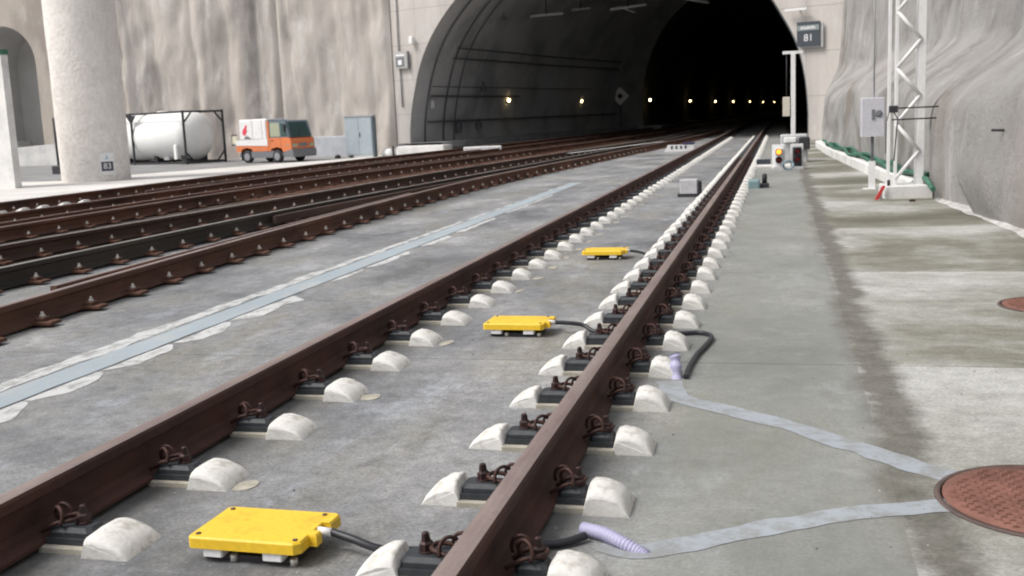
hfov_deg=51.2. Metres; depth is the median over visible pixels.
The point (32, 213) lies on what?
rail
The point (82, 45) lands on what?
pillar
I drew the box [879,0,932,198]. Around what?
lattice mast
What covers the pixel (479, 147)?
white plank
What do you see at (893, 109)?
tensioning rods
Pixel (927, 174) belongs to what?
cable sleeve
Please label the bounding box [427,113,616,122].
wall pipe
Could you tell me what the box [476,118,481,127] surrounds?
lining fitting
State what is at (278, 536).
track beacon
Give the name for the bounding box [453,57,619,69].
wall pipe
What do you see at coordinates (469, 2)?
tunnel portal rim
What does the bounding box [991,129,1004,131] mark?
anchor stub
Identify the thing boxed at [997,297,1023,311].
manhole cover
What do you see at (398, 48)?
wall conduit
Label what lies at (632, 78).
cross wall
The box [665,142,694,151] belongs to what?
marker board
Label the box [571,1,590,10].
catenary bracket
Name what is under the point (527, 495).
rail
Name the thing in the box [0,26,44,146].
arched passage
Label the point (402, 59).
ring sign
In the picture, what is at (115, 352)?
gutter strip
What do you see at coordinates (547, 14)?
catenary bracket
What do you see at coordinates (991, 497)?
manhole cover
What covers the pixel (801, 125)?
ground
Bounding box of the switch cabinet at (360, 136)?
[343,115,377,157]
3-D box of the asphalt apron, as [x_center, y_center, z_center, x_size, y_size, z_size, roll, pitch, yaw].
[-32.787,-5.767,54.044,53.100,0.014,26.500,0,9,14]
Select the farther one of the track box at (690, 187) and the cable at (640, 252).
the track box at (690, 187)
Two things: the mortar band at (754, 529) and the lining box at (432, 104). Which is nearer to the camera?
the mortar band at (754, 529)
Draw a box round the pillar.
[41,0,131,182]
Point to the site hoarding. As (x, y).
(10, 175)
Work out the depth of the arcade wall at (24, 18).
56.68 m
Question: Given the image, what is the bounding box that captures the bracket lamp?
[785,7,807,11]
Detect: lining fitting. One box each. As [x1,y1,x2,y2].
[456,118,461,132]
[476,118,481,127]
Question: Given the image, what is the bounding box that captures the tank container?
[126,109,226,164]
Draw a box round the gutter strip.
[0,183,578,422]
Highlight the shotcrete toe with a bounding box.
[935,197,1023,237]
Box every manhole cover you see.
[933,464,1023,536]
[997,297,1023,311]
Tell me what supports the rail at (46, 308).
on the track bed at (376, 471)
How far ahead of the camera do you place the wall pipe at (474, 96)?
53.73 m
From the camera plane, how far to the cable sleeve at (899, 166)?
19.54 m
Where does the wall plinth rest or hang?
on the asphalt apron
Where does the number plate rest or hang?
attached to the pillar
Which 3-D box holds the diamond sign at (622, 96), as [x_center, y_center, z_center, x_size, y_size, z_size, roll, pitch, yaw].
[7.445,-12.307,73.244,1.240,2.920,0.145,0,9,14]
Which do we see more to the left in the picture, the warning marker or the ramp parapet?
the ramp parapet
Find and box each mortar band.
[596,499,955,558]
[657,381,956,479]
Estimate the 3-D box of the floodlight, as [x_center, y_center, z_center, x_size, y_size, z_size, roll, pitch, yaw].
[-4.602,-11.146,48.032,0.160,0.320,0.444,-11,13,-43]
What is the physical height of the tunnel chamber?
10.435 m
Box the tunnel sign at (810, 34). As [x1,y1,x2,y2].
[797,21,823,48]
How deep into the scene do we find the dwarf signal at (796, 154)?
21.33 m
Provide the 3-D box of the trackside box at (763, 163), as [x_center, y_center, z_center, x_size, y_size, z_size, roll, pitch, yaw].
[5.665,-2.682,22.888,0.950,0.120,1.400,0,9,14]
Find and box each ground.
[0,155,382,201]
[785,118,807,133]
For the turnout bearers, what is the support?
on the stained bed at (227, 204)
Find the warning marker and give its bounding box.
[874,186,884,199]
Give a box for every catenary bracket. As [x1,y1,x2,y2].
[530,0,562,17]
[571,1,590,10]
[610,0,645,12]
[687,0,708,3]
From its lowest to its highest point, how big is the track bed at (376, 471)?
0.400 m
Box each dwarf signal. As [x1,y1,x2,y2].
[772,144,784,169]
[790,144,803,169]
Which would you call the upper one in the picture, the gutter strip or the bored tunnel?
the bored tunnel
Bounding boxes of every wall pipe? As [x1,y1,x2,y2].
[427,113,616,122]
[430,95,519,96]
[433,86,590,89]
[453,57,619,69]
[457,47,622,62]
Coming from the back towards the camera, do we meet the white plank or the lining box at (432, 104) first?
the lining box at (432, 104)
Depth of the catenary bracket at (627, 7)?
56.59 m
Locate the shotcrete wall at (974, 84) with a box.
[822,0,1023,228]
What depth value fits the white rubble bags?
47.54 m
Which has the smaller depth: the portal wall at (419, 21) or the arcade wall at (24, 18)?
the portal wall at (419, 21)
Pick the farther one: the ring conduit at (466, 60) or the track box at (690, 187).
the ring conduit at (466, 60)
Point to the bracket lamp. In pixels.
(797, 9)
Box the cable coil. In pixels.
[782,160,793,169]
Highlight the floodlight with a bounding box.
[407,36,413,43]
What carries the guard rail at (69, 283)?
on the track bed at (376, 471)
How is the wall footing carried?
on the yard ground at (27, 190)
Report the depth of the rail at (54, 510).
4.51 m
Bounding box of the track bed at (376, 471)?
[0,109,917,575]
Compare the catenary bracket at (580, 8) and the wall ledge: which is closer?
the wall ledge
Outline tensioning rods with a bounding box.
[885,105,938,160]
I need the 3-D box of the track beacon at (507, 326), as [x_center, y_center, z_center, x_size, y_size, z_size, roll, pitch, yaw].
[0.058,0.226,6.327,0.407,0.083,0.252,0,9,15]
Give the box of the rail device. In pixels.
[748,173,768,188]
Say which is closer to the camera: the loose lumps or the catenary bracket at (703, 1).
the loose lumps
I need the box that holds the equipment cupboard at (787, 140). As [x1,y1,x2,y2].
[780,133,809,161]
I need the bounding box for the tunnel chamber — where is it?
[412,0,666,148]
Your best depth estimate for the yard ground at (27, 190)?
33.96 m
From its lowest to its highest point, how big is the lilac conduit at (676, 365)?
0.142 m
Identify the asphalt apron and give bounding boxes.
[20,156,346,181]
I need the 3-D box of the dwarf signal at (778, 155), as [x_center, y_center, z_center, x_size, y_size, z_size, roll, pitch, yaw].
[5.334,-2.615,21.358,0.250,0.500,0.230,-1,9,11]
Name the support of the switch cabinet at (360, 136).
on the yard ground at (27, 190)
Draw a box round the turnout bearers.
[71,150,573,203]
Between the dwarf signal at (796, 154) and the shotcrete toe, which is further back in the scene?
the dwarf signal at (796, 154)
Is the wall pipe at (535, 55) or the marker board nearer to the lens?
the marker board
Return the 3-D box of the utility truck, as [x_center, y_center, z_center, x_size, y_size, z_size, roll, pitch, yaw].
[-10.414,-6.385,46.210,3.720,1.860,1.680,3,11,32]
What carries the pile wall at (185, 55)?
on the yard ground at (27, 190)
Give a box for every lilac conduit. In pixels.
[579,522,650,553]
[669,352,681,379]
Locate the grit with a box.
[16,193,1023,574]
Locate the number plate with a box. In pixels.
[98,152,115,174]
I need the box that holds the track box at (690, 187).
[678,179,701,196]
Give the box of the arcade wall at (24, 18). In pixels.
[0,0,54,144]
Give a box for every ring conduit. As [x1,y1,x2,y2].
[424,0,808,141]
[443,0,491,140]
[454,0,502,139]
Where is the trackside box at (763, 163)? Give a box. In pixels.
[756,159,789,167]
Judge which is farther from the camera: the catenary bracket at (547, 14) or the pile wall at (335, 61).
the catenary bracket at (547, 14)
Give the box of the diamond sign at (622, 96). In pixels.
[615,87,628,126]
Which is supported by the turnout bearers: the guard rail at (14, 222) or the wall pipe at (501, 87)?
the guard rail at (14, 222)
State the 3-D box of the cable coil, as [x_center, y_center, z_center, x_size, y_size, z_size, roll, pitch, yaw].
[5.471,-2.436,21.151,0.238,0.195,0.136,0,9,14]
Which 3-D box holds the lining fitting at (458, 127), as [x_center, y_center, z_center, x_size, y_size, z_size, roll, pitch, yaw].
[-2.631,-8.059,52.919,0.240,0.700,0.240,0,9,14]
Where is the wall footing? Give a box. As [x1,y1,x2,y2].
[397,144,451,154]
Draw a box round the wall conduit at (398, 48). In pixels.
[395,0,402,106]
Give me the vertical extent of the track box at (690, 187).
0.255 m
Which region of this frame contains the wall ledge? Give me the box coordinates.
[815,140,923,182]
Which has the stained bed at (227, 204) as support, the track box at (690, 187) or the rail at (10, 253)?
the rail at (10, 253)
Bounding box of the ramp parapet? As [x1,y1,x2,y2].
[18,144,56,165]
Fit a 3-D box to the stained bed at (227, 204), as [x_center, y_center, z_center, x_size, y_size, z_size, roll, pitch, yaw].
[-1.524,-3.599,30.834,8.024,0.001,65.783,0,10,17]
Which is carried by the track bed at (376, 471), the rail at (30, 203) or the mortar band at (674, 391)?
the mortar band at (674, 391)
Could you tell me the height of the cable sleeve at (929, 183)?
0.190 m
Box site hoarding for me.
[0,49,21,188]
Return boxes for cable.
[330,528,587,551]
[555,320,713,378]
[630,249,645,254]
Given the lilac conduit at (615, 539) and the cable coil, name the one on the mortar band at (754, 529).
the lilac conduit at (615, 539)
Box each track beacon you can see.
[189,507,340,566]
[483,316,555,336]
[582,247,629,259]
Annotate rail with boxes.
[0,116,772,570]
[0,125,698,243]
[0,126,676,222]
[0,127,653,212]
[0,129,723,342]
[0,130,693,264]
[0,130,707,293]
[0,148,529,226]
[50,193,411,290]
[144,149,480,193]
[273,159,571,223]
[356,116,786,575]
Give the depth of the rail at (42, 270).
11.34 m
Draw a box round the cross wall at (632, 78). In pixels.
[614,0,687,126]
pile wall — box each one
[115,0,283,158]
[275,0,396,154]
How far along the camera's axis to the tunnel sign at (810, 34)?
37.42 m
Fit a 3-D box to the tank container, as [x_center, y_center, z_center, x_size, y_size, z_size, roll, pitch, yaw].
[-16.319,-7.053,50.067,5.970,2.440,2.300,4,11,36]
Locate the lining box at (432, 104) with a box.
[430,100,434,108]
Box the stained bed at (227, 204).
[0,131,710,266]
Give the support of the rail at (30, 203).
on the stained bed at (227, 204)
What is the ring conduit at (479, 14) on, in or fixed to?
attached to the tunnel chamber
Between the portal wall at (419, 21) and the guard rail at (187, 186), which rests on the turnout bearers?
the guard rail at (187, 186)
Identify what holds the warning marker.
on the side pavement
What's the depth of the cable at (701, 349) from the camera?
6.05 m
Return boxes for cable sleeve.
[822,139,935,191]
[829,142,929,176]
[831,142,908,172]
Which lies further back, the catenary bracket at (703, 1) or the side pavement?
the catenary bracket at (703, 1)
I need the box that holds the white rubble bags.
[382,146,396,155]
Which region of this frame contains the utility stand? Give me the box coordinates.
[52,117,60,173]
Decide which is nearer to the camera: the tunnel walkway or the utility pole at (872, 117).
the utility pole at (872, 117)
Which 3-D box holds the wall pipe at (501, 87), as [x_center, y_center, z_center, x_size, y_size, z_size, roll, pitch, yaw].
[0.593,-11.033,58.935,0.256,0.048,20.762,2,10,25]
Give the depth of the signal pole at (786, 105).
24.74 m
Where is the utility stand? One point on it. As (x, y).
(56, 170)
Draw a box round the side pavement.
[800,140,1023,575]
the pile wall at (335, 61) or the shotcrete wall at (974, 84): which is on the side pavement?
the shotcrete wall at (974, 84)
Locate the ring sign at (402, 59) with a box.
[394,51,409,68]
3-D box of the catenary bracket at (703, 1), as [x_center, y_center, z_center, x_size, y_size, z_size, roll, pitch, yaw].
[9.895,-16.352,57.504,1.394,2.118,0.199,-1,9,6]
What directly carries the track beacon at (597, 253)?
on the track bed at (376, 471)
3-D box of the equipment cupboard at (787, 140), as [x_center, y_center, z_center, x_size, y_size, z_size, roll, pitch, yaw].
[6.392,-3.163,24.118,0.640,0.620,0.540,0,9,14]
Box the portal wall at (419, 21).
[389,0,843,146]
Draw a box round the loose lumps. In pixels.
[335,154,353,157]
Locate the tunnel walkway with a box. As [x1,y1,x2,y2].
[398,112,766,147]
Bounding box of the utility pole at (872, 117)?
[860,0,884,189]
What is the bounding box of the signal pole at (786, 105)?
[782,50,802,133]
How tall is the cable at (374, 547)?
0.078 m
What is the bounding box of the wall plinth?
[282,136,346,157]
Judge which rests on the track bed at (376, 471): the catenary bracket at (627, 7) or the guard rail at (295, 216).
the guard rail at (295, 216)
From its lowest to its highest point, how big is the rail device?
0.220 m
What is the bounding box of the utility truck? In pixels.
[231,118,316,162]
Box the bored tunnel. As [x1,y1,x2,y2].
[643,0,806,125]
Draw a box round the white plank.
[463,145,501,150]

